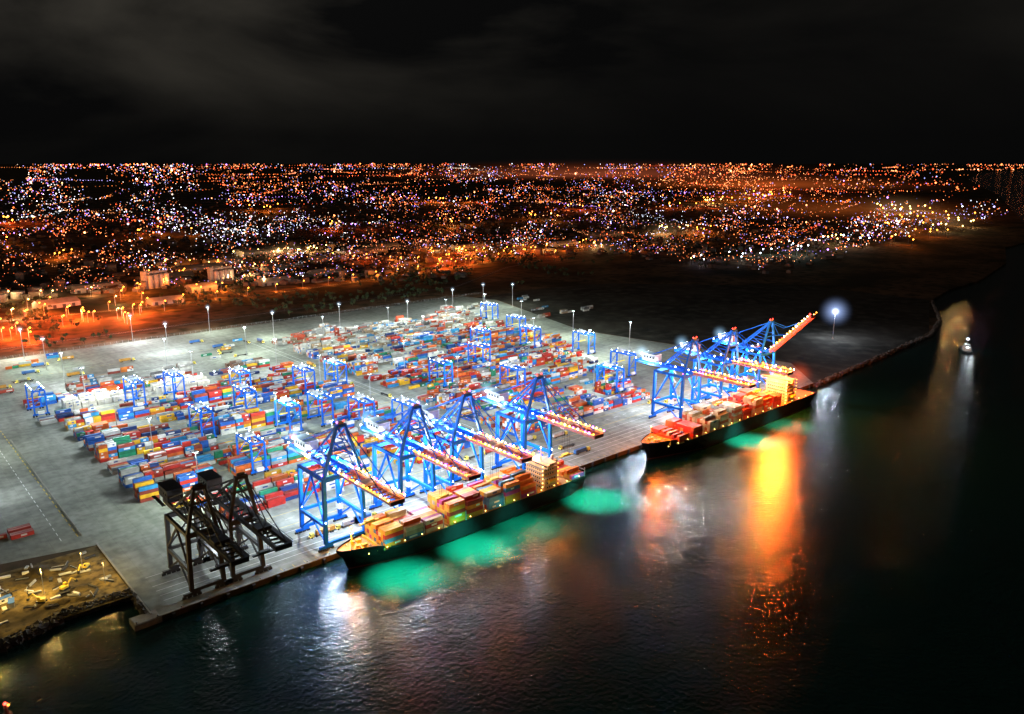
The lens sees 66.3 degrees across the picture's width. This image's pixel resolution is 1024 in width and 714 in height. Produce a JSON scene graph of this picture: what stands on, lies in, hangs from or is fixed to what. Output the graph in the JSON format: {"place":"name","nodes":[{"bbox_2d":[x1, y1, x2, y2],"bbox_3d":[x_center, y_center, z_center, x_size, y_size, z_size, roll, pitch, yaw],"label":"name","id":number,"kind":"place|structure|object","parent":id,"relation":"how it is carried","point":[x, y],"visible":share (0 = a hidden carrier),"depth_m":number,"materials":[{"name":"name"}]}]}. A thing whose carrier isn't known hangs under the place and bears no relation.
{"place":"outdoors","nodes":[
{"label":"outdoors","id":0,"kind":"place"},
{"bbox_2d":[0,251,547,322],"bbox_3d":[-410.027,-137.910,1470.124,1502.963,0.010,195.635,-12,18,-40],"label":"road","id":1,"kind":"structure","parent":0,"point":[250,295],"depth_m":1337.14,"materials":[{"name":"asphalt"}]},
{"bbox_2d":[0,250,591,349],"bbox_3d":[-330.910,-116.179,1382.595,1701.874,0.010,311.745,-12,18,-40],"label":"road","id":2,"kind":"structure","parent":0,"point":[479,277],"depth_m":1169.92,"materials":[{"name":"asphalt"}]},
{"bbox_2d":[0,296,812,614],"bbox_3d":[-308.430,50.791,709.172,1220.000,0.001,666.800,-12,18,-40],"label":"yard pavement","id":3,"kind":"structure","parent":0,"point":[110,514],"depth_m":641.60,"materials":[{"name":"concrete"}]},
{"bbox_2d":[0,523,34,539],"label":"container stack","id":4,"kind":"object","parent":3,"relation":"on","point":[20,531],"visible":1,"depth_m":476.10,"materials":[{"name":"paint"}]},
{"bbox_2d":[25,382,49,417],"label":"rubber tyred gantry crane","id":5,"kind":"object","parent":3,"relation":"on","point":[33,384],"visible":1,"depth_m":702.23,"materials":[{"name":"blue paint"}]},
{"bbox_2d":[10,440,81,535],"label":"road marking","id":6,"kind":"object","parent":3,"relation":"on","point":[47,489],"visible":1,"depth_m":540.93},
{"bbox_2d":[107,366,133,374],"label":"container stack","id":7,"kind":"object","parent":3,"relation":"on","point":[117,370],"visible":0.99,"depth_m":845.42,"materials":[{"name":"paint"}]},
{"bbox_2d":[65,360,191,393],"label":"container stack","id":8,"kind":"object","parent":3,"relation":"on","point":[91,379],"visible":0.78,"depth_m":789.49,"materials":[{"name":"paint"}]},
{"bbox_2d":[122,375,147,406],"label":"rubber tyred gantry crane","id":9,"kind":"object","parent":3,"relation":"on","point":[135,378],"visible":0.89,"depth_m":727.13,"materials":[{"name":"blue paint"}]},
{"bbox_2d":[61,374,209,409],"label":"container stack","id":10,"kind":"object","parent":3,"relation":"on","point":[96,397],"visible":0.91,"depth_m":749.15,"materials":[{"name":"paint"}]},
{"bbox_2d":[23,358,269,407],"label":"container stack","id":11,"kind":"object","parent":3,"relation":"on","point":[52,398],"visible":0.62,"depth_m":776.79,"materials":[{"name":"paint"}]},
{"bbox_2d":[38,370,307,424],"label":"container stack","id":12,"kind":"object","parent":3,"relation":"on","point":[60,415],"visible":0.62,"depth_m":754.83,"materials":[{"name":"paint"}]},
{"bbox_2d":[162,368,186,400],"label":"rubber tyred gantry crane","id":13,"kind":"object","parent":3,"relation":"on","point":[173,375],"visible":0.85,"depth_m":750.12,"materials":[{"name":"blue paint"}]},
{"bbox_2d":[64,375,310,430],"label":"container stack","id":14,"kind":"object","parent":3,"relation":"on","point":[204,395],"visible":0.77,"depth_m":720.22,"materials":[{"name":"paint"}]},
{"bbox_2d":[152,479,249,599],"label":"unlit quay crane","id":15,"kind":"object","parent":3,"relation":"on","point":[217,540],"visible":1,"depth_m":410.00,"materials":[{"name":"paint"}]},
{"bbox_2d":[188,402,216,437],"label":"rubber tyred gantry crane","id":16,"kind":"object","parent":3,"relation":"on","point":[199,405],"visible":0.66,"depth_m":643.15,"materials":[{"name":"blue paint"}]},
{"bbox_2d":[73,379,336,440],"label":"container stack","id":17,"kind":"object","parent":3,"relation":"on","point":[297,388],"visible":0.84,"depth_m":726.83,"materials":[{"name":"paint"}]},
{"bbox_2d":[83,381,354,450],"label":"container stack","id":18,"kind":"object","parent":3,"relation":"on","point":[338,389],"visible":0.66,"depth_m":662.86,"materials":[{"name":"paint"}]},
{"bbox_2d":[93,398,357,462],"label":"container stack","id":19,"kind":"object","parent":3,"relation":"on","point":[127,446],"visible":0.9,"depth_m":649.61,"materials":[{"name":"paint"}]},
{"bbox_2d":[228,366,252,397],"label":"rubber tyred gantry crane","id":20,"kind":"object","parent":3,"relation":"on","point":[238,368],"visible":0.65,"depth_m":758.87,"materials":[{"name":"blue paint"}]},
{"bbox_2d":[106,398,377,474],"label":"container stack","id":21,"kind":"object","parent":3,"relation":"on","point":[169,451],"visible":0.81,"depth_m":605.61,"materials":[{"name":"paint"}]},
{"bbox_2d":[192,469,292,584],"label":"unlit quay crane","id":22,"kind":"object","parent":3,"relation":"on","point":[211,480],"visible":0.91,"depth_m":421.59,"materials":[{"name":"paint"}]},
{"bbox_2d":[232,383,257,408],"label":"rubber tyred gantry crane","id":23,"kind":"object","parent":3,"relation":"on","point":[241,385],"visible":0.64,"depth_m":699.53,"materials":[{"name":"blue paint"}]},
{"bbox_2d":[225,357,265,367],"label":"container stack","id":24,"kind":"object","parent":3,"relation":"on","point":[230,364],"visible":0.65,"depth_m":858.88,"materials":[{"name":"paint"}]},
{"bbox_2d":[235,430,268,475],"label":"rubber tyred gantry crane","id":25,"kind":"object","parent":3,"relation":"on","point":[244,435],"visible":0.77,"depth_m":572.20,"materials":[{"name":"blue paint"}]},
{"bbox_2d":[118,406,395,488],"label":"container stack","id":26,"kind":"object","parent":3,"relation":"on","point":[156,470],"visible":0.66,"depth_m":590.19,"materials":[{"name":"paint"}]},
{"bbox_2d":[221,361,295,378],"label":"container stack","id":27,"kind":"object","parent":3,"relation":"on","point":[284,366],"visible":0.79,"depth_m":850.72,"materials":[{"name":"paint"}]},
{"bbox_2d":[132,418,417,502],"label":"container stack","id":28,"kind":"object","parent":3,"relation":"on","point":[145,488],"visible":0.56,"depth_m":573.11,"materials":[{"name":"paint"}]},
{"bbox_2d":[274,396,303,433],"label":"rubber tyred gantry crane","id":29,"kind":"object","parent":3,"relation":"on","point":[282,400],"visible":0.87,"depth_m":658.69,"materials":[{"name":"blue paint"}]},
{"bbox_2d":[292,363,315,393],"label":"rubber tyred gantry crane","id":30,"kind":"object","parent":3,"relation":"on","point":[299,366],"visible":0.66,"depth_m":767.92,"materials":[{"name":"blue paint"}]},
{"bbox_2d":[172,427,440,507],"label":"container stack","id":31,"kind":"object","parent":3,"relation":"on","point":[271,478],"visible":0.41,"depth_m":574.05,"materials":[{"name":"paint"}]},
{"bbox_2d":[306,390,335,426],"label":"rubber tyred gantry crane","id":32,"kind":"object","parent":3,"relation":"on","point":[314,393],"visible":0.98,"depth_m":678.28,"materials":[{"name":"blue paint"}]},
{"bbox_2d":[309,524,334,538],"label":"terminal truck","id":33,"kind":"object","parent":3,"relation":"on","point":[331,527],"visible":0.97,"depth_m":475.46,"materials":[{"name":"paint"}]},
{"bbox_2d":[324,358,348,384],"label":"rubber tyred gantry crane","id":34,"kind":"object","parent":3,"relation":"on","point":[331,361],"visible":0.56,"depth_m":792.62,"materials":[{"name":"blue paint"}]},
{"bbox_2d":[218,432,469,518],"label":"container stack","id":35,"kind":"object","parent":3,"relation":"on","point":[282,491],"visible":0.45,"depth_m":533.02,"materials":[{"name":"paint"}]},
{"bbox_2d":[288,420,405,551],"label":"ship to shore crane","id":36,"kind":"object","parent":3,"relation":"on","point":[303,444],"visible":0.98,"depth_m":461.08,"materials":[{"name":"blue paint"}]},
{"bbox_2d":[336,515,360,529],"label":"terminal truck","id":37,"kind":"object","parent":3,"relation":"on","point":[349,521],"visible":0.98,"depth_m":487.34,"materials":[{"name":"paint"}]},
{"bbox_2d":[347,393,375,425],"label":"rubber tyred gantry crane","id":38,"kind":"object","parent":3,"relation":"on","point":[356,396],"visible":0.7,"depth_m":670.77,"materials":[{"name":"blue paint"}]},
{"bbox_2d":[270,305,465,344],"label":"container stack","id":39,"kind":"object","parent":3,"relation":"on","point":[333,330],"visible":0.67,"depth_m":1028.60,"materials":[{"name":"paint"}]},
{"bbox_2d":[293,310,482,344],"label":"container stack","id":40,"kind":"object","parent":3,"relation":"on","point":[393,326],"visible":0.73,"depth_m":1053.26,"materials":[{"name":"paint"}]},
{"bbox_2d":[293,317,488,354],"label":"container stack","id":41,"kind":"object","parent":3,"relation":"on","point":[315,341],"visible":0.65,"depth_m":981.07,"materials":[{"name":"paint"}]},
{"bbox_2d":[0,307,797,599],"bbox_3d":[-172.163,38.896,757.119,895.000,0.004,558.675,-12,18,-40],"label":"painted road markings","id":42,"kind":"object","parent":3,"relation":"on","point":[343,495],"visible":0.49,"depth_m":576.95,"materials":[{"name":"white paint"}]},
{"bbox_2d":[306,319,504,358],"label":"container stack","id":43,"kind":"object","parent":3,"relation":"on","point":[389,339],"visible":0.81,"depth_m":971.19,"materials":[{"name":"paint"}]},
{"bbox_2d":[391,396,420,429],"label":"rubber tyred gantry crane","id":44,"kind":"object","parent":3,"relation":"on","point":[400,399],"visible":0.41,"depth_m":662.94,"materials":[{"name":"blue paint"}]},
{"bbox_2d":[319,325,518,363],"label":"container stack","id":45,"kind":"object","parent":3,"relation":"on","point":[431,337],"visible":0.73,"depth_m":963.65,"materials":[{"name":"paint"}]},
{"bbox_2d":[360,402,481,509],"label":"ship to shore crane","id":46,"kind":"object","parent":3,"relation":"on","point":[376,426],"visible":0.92,"depth_m":493.77,"materials":[{"name":"blue paint"}]},
{"bbox_2d":[334,326,535,369],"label":"container stack","id":47,"kind":"object","parent":3,"relation":"on","point":[497,333],"visible":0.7,"depth_m":943.43,"materials":[{"name":"paint"}]},
{"bbox_2d":[428,357,452,387],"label":"rubber tyred gantry crane","id":48,"kind":"object","parent":3,"relation":"on","point":[436,359],"visible":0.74,"depth_m":794.78,"materials":[{"name":"blue paint"}]},
{"bbox_2d":[348,331,552,375],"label":"container stack","id":49,"kind":"object","parent":3,"relation":"on","point":[362,367],"visible":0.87,"depth_m":888.79,"materials":[{"name":"paint"}]},
{"bbox_2d":[364,333,561,380],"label":"container stack","id":50,"kind":"object","parent":3,"relation":"on","point":[547,339],"visible":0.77,"depth_m":885.71,"materials":[{"name":"paint"}]},
{"bbox_2d":[412,390,533,493],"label":"ship to shore crane","id":51,"kind":"object","parent":3,"relation":"on","point":[455,428],"visible":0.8,"depth_m":515.24,"materials":[{"name":"blue paint"}]},
{"bbox_2d":[380,340,573,387],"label":"container stack","id":52,"kind":"object","parent":3,"relation":"on","point":[416,375],"visible":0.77,"depth_m":834.61,"materials":[{"name":"paint"}]},
{"bbox_2d":[467,341,490,364],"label":"rubber tyred gantry crane","id":53,"kind":"object","parent":3,"relation":"on","point":[475,344],"visible":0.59,"depth_m":866.75,"materials":[{"name":"blue paint"}]},
{"bbox_2d":[470,326,490,346],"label":"rubber tyred gantry crane","id":54,"kind":"object","parent":3,"relation":"on","point":[477,328],"visible":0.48,"depth_m":947.58,"materials":[{"name":"blue paint"}]},
{"bbox_2d":[480,301,497,318],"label":"rubber tyred gantry crane","id":55,"kind":"object","parent":3,"relation":"on","point":[485,303],"visible":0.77,"depth_m":1118.74,"materials":[{"name":"blue paint"}]},
{"bbox_2d":[408,347,585,389],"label":"container stack","id":56,"kind":"object","parent":3,"relation":"on","point":[546,356],"visible":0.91,"depth_m":849.07,"materials":[{"name":"paint"}]},
{"bbox_2d":[416,355,597,402],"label":"container stack","id":57,"kind":"object","parent":3,"relation":"on","point":[463,384],"visible":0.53,"depth_m":792.80,"materials":[{"name":"paint"}]},
{"bbox_2d":[499,362,525,385],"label":"rubber tyred gantry crane","id":58,"kind":"object","parent":3,"relation":"on","point":[507,365],"visible":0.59,"depth_m":775.58,"materials":[{"name":"blue paint"}]},
{"bbox_2d":[506,313,525,335],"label":"rubber tyred gantry crane","id":59,"kind":"object","parent":3,"relation":"on","point":[512,315],"visible":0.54,"depth_m":1025.44,"materials":[{"name":"blue paint"}]},
{"bbox_2d":[435,362,609,410],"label":"container stack","id":60,"kind":"object","parent":3,"relation":"on","point":[562,372],"visible":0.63,"depth_m":779.25,"materials":[{"name":"paint"}]},
{"bbox_2d":[519,324,541,348],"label":"rubber tyred gantry crane","id":61,"kind":"object","parent":3,"relation":"on","point":[526,326],"visible":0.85,"depth_m":958.33,"materials":[{"name":"blue paint"}]},
{"bbox_2d":[480,373,604,469],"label":"ship to shore crane","id":62,"kind":"object","parent":3,"relation":"on","point":[498,397],"visible":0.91,"depth_m":559.36,"materials":[{"name":"blue paint"}]},
{"bbox_2d":[461,370,625,418],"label":"container stack","id":63,"kind":"object","parent":3,"relation":"on","point":[514,392],"visible":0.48,"depth_m":747.30,"materials":[{"name":"paint"}]},
{"bbox_2d":[479,375,632,427],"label":"container stack","id":64,"kind":"object","parent":3,"relation":"on","point":[606,387],"visible":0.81,"depth_m":761.64,"materials":[{"name":"paint"}]},
{"bbox_2d":[502,386,649,436],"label":"container stack","id":65,"kind":"object","parent":3,"relation":"on","point":[590,406],"visible":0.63,"depth_m":705.54,"materials":[{"name":"paint"}]},
{"bbox_2d":[572,329,595,354],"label":"rubber tyred gantry crane","id":66,"kind":"object","parent":3,"relation":"on","point":[580,331],"visible":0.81,"depth_m":929.38,"materials":[{"name":"blue paint"}]},
{"bbox_2d":[596,362,624,393],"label":"rubber tyred gantry crane","id":67,"kind":"object","parent":3,"relation":"on","point":[604,365],"visible":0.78,"depth_m":773.38,"materials":[{"name":"blue paint"}]},
{"bbox_2d":[610,348,636,376],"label":"rubber tyred gantry crane","id":68,"kind":"object","parent":3,"relation":"on","point":[619,351],"visible":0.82,"depth_m":832.77,"materials":[{"name":"blue paint"}]},
{"bbox_2d":[635,336,756,418],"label":"ship to shore crane","id":69,"kind":"object","parent":3,"relation":"on","point":[651,358],"visible":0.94,"depth_m":677.93,"materials":[{"name":"blue paint"}]},
{"bbox_2d":[674,327,793,405],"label":"ship to shore crane","id":70,"kind":"object","parent":3,"relation":"on","point":[738,363],"visible":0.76,"depth_m":710.86,"materials":[{"name":"blue paint"}]},
{"bbox_2d":[712,312,816,392],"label":"ship to shore crane","id":71,"kind":"object","parent":3,"relation":"on","point":[768,351],"visible":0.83,"depth_m":751.57,"materials":[{"name":"blue paint"}]},
{"bbox_2d":[0,170,1023,713],"bbox_3d":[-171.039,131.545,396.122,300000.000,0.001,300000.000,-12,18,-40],"label":"sea water","id":72,"kind":"structure","parent":0,"point":[850,542],"depth_m":412.25,"materials":[{"name":"black liquid"}]},
{"bbox_2d":[129,610,162,631],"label":"mooring dolphin","id":73,"kind":"object","parent":72,"relation":"in","point":[142,621],"visible":1,"depth_m":388.79,"materials":[{"name":"concrete"}]},
{"bbox_2d":[336,447,586,568],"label":"container ship","id":74,"kind":"object","parent":72,"relation":"on","point":[460,512],"visible":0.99,"depth_m":482.08,"materials":[{"name":"paint"}]},
{"bbox_2d":[641,374,818,459],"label":"container ship","id":75,"kind":"object","parent":72,"relation":"on","point":[700,425],"visible":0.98,"depth_m":655.05,"materials":[{"name":"paint"}]},
{"bbox_2d":[0,164,1023,620],"bbox_3d":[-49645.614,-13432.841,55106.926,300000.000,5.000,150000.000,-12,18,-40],"label":"ground","id":76,"kind":"structure","parent":0,"point":[930,264],"depth_m":2741.70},
{"bbox_2d":[32,296,80,309],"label":"warehouse","id":77,"kind":"structure","parent":76,"relation":"on","point":[64,302],"depth_m":1225.47,"materials":[{"name":"beige concrete"}]},
{"bbox_2d":[0,546,131,638],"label":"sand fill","id":78,"kind":"object","parent":76,"relation":"on","point":[18,617],"visible":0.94,"depth_m":418.04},
{"bbox_2d":[0,551,113,624],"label":"building material pile","id":79,"kind":"object","parent":78,"relation":"on","point":[54,568],"visible":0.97,"depth_m":419.42,"materials":[{"name":"yellow metal"}]},
{"bbox_2d":[66,280,121,293],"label":"warehouse","id":80,"kind":"structure","parent":76,"relation":"on","point":[80,288],"depth_m":1376.81,"materials":[{"name":"brown concrete"}]},
{"bbox_2d":[140,270,169,288],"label":"grain silo","id":81,"kind":"object","parent":76,"relation":"on","point":[150,278],"visible":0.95,"depth_m":1411.19,"materials":[{"name":"concrete"}]},
{"bbox_2d":[147,295,183,305],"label":"warehouse","id":82,"kind":"structure","parent":76,"relation":"on","point":[154,301],"depth_m":1255.18,"materials":[{"name":"beige concrete"}]},
{"bbox_2d":[169,271,194,278],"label":"warehouse","id":83,"kind":"structure","parent":76,"relation":"on","point":[180,275],"depth_m":1519.33,"materials":[{"name":"grey concrete"}]},
{"bbox_2d":[172,262,222,272],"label":"warehouse","id":84,"kind":"structure","parent":76,"relation":"on","point":[196,268],"depth_m":1619.08,"materials":[{"name":"brown concrete"}]},
{"bbox_2d":[184,281,217,292],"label":"warehouse","id":85,"kind":"structure","parent":76,"relation":"on","point":[206,286],"depth_m":1379.50,"materials":[{"name":"beige concrete"}]},
{"bbox_2d":[207,266,233,283],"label":"grain silo","id":86,"kind":"object","parent":76,"relation":"on","point":[216,273],"visible":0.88,"depth_m":1462.12,"materials":[{"name":"metal"}]},
{"bbox_2d":[202,256,242,264],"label":"warehouse","id":87,"kind":"structure","parent":76,"relation":"on","point":[238,260],"depth_m":1727.66,"materials":[{"name":"brown concrete"}]},
{"bbox_2d":[4,293,478,358],"bbox_3d":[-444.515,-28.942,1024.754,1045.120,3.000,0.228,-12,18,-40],"label":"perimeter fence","id":88,"kind":"object","parent":76,"relation":"on","point":[231,326],"visible":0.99,"depth_m":1068.78,"materials":[{"name":"grey metal"}]},
{"bbox_2d":[234,247,282,257],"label":"warehouse","id":89,"kind":"structure","parent":76,"relation":"on","point":[247,252],"depth_m":1901.64,"materials":[{"name":"beige concrete"}]},
{"bbox_2d":[254,276,290,286],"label":"warehouse","id":90,"kind":"structure","parent":76,"relation":"on","point":[270,281],"depth_m":1449.33,"materials":[{"name":"grey concrete"}]},
{"bbox_2d":[260,263,304,271],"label":"warehouse","id":91,"kind":"structure","parent":76,"relation":"on","point":[276,268],"depth_m":1634.86,"materials":[{"name":"grey concrete"}]},
{"bbox_2d":[306,267,341,276],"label":"warehouse","id":92,"kind":"structure","parent":76,"relation":"on","point":[322,272],"depth_m":1561.66,"materials":[{"name":"grey concrete"}]},
{"bbox_2d":[307,254,341,263],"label":"warehouse","id":93,"kind":"structure","parent":76,"relation":"on","point":[314,259],"depth_m":1770.54,"materials":[{"name":"grey concrete"}]},
{"bbox_2d":[335,246,387,256],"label":"warehouse","id":94,"kind":"structure","parent":76,"relation":"on","point":[378,250],"depth_m":1927.31,"materials":[{"name":"brown concrete"}]},
{"bbox_2d":[362,242,399,248],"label":"warehouse","id":95,"kind":"structure","parent":76,"relation":"on","point":[390,245],"depth_m":2048.36,"materials":[{"name":"brown concrete"}]},
{"bbox_2d":[96,383,812,617],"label":"quay wall","id":96,"kind":"structure","parent":76,"relation":"on","point":[228,595],"depth_m":433.63,"materials":[{"name":"concrete"}]},
{"bbox_2d":[0,217,916,347],"bbox_3d":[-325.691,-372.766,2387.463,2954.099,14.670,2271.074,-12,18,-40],"label":"distant trees","id":97,"kind":"object","parent":76,"relation":"on","point":[83,339],"visible":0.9,"depth_m":1449.44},
{"bbox_2d":[450,243,485,249],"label":"warehouse","id":98,"kind":"structure","parent":76,"relation":"on","point":[471,246],"depth_m":2054.19,"materials":[{"name":"brown concrete"}]},
{"bbox_2d":[0,300,941,652],"bbox_3d":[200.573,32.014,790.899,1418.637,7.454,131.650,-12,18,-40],"label":"rock revetment","id":99,"kind":"object","parent":76,"relation":"on","point":[30,632],"visible":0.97,"depth_m":400.88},
{"bbox_2d":[0,192,1001,299],"bbox_3d":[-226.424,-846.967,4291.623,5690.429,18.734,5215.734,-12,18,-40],"label":"distant city buildings","id":100,"kind":"structure","parent":76,"relation":"on","point":[110,271],"depth_m":2119.47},
{"bbox_2d":[0,163,1020,292],"bbox_3d":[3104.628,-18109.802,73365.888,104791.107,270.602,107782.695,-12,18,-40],"label":"distant city lights","id":101,"kind":"object","parent":76,"relation":"on","point":[751,165],"visible":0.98,"depth_m":4177.10},
{"bbox_2d":[547,240,577,246],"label":"warehouse","id":102,"kind":"structure","parent":76,"relation":"on","point":[564,242],"depth_m":2126.39,"materials":[{"name":"grey metal"}]},
{"bbox_2d":[585,231,623,238],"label":"warehouse","id":103,"kind":"structure","parent":76,"relation":"on","point":[596,235],"depth_m":2371.85,"materials":[{"name":"grey metal"}]},
{"bbox_2d":[0,0,1023,163],"label":"sky","id":104,"kind":"structure","parent":0,"point":[82,81],"materials":[{"name":"black"}]},
{"bbox_2d":[477,283,928,381],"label":"reclaimed ground","id":105,"kind":"structure","parent":0,"point":[866,326],"depth_m":1162.42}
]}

